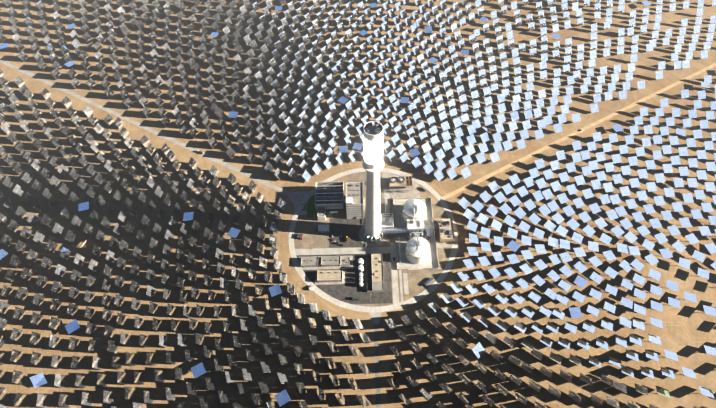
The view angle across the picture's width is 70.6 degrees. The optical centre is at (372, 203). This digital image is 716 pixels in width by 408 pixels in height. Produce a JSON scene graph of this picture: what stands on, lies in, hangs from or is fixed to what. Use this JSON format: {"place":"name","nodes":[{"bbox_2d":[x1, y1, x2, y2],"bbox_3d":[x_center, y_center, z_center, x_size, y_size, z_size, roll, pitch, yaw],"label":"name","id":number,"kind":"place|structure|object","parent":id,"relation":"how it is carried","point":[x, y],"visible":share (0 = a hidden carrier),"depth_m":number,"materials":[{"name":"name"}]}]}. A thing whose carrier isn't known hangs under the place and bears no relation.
{"place":"outdoors","nodes":[
{"label":"outdoors","id":0,"kind":"place"},
{"bbox_2d":[0,0,715,407],"bbox_3d":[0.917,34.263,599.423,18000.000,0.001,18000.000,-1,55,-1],"label":"desert ground","id":1,"kind":"structure","parent":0,"point":[686,332],"depth_m":612.81,"materials":[{"name":"beige sand"}]},
{"bbox_2d":[0,59,715,407],"bbox_3d":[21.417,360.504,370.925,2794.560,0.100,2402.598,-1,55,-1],"label":"paved roads","id":2,"kind":"structure","parent":1,"relation":"on","point":[374,312],"depth_m":634.27,"materials":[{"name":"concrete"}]},
{"bbox_2d":[0,0,715,407],"bbox_3d":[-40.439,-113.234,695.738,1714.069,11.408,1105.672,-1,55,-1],"label":"heliostat field","id":3,"kind":"structure","parent":0,"point":[282,398],"depth_m":647.29,"materials":[{"name":"blue mirror"}]},
{"bbox_2d":[294,171,451,306],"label":"compound ground","id":4,"kind":"structure","parent":0,"point":[400,286],"depth_m":587.98,"materials":[{"name":"concrete"}]},
{"bbox_2d":[301,257,317,266],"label":"building","id":5,"kind":"structure","parent":4,"relation":"on","point":[309,261],"depth_m":572.44,"materials":[{"name":"concrete"}]},
{"bbox_2d":[316,224,328,232],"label":"site office container","id":6,"kind":"object","parent":4,"relation":"on","point":[323,228],"visible":1,"depth_m":598.80,"materials":[{"name":"white metal"}]},
{"bbox_2d":[315,270,342,282],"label":"warehouse","id":7,"kind":"structure","parent":4,"relation":"on","point":[329,276],"depth_m":562.07,"materials":[{"name":"metal"}]},
{"bbox_2d":[314,181,345,220],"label":"air cooled condenser","id":8,"kind":"object","parent":4,"relation":"on","point":[329,194],"visible":1,"depth_m":614.56,"materials":[{"name":"metal"}]},
{"bbox_2d":[321,256,349,266],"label":"building","id":9,"kind":"structure","parent":4,"relation":"on","point":[331,261],"depth_m":573.17,"materials":[{"name":"concrete"}]},
{"bbox_2d":[346,182,363,218],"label":"building","id":10,"kind":"structure","parent":4,"relation":"on","point":[354,200],"depth_m":596.26,"materials":[{"name":"beige metal"}]},
{"bbox_2d":[358,265,363,272],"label":"water tank","id":11,"kind":"object","parent":4,"relation":"on","point":[360,268],"visible":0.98,"depth_m":565.20,"materials":[{"name":"metal"}]},
{"bbox_2d":[358,258,363,264],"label":"water tank","id":12,"kind":"object","parent":4,"relation":"on","point":[360,261],"visible":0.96,"depth_m":570.10,"materials":[{"name":"metal"}]},
{"bbox_2d":[362,121,383,242],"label":"solar power tower","id":13,"kind":"structure","parent":4,"relation":"on","point":[373,160],"depth_m":497.81,"materials":[{"name":"concrete"}]},
{"bbox_2d":[366,254,383,291],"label":"building","id":14,"kind":"structure","parent":4,"relation":"on","point":[375,281],"depth_m":562.69,"materials":[{"name":"concrete"}]},
{"bbox_2d":[380,213,407,264],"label":"pipe rack","id":15,"kind":"object","parent":4,"relation":"on","point":[387,225],"visible":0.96,"depth_m":593.49,"materials":[{"name":"metal"}]},
{"bbox_2d":[384,174,412,212],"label":"fin fan cooler","id":16,"kind":"object","parent":4,"relation":"on","point":[396,183],"visible":1,"depth_m":631.20,"materials":[{"name":"metal"}]},
{"bbox_2d":[402,198,426,222],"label":"storage tank","id":17,"kind":"object","parent":4,"relation":"on","point":[418,207],"visible":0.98,"depth_m":598.08,"materials":[{"name":"metal"}]},
{"bbox_2d":[393,197,438,269],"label":"containment wall","id":18,"kind":"structure","parent":4,"relation":"on","point":[433,224],"depth_m":603.88,"materials":[{"name":"concrete"}]},
{"bbox_2d":[405,233,429,263],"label":"storage tank","id":19,"kind":"object","parent":4,"relation":"on","point":[416,252],"visible":1,"depth_m":568.27,"materials":[{"name":"metal"}]},
{"bbox_2d":[406,210,435,243],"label":"process equipment","id":20,"kind":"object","parent":4,"relation":"on","point":[414,226],"depth_m":588.78,"materials":[{"name":"white paint"}]},
{"bbox_2d":[438,218,454,242],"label":"electrical building","id":21,"kind":"structure","parent":4,"relation":"on","point":[446,230],"depth_m":593.08,"materials":[{"name":"beige metal"}]}
]}

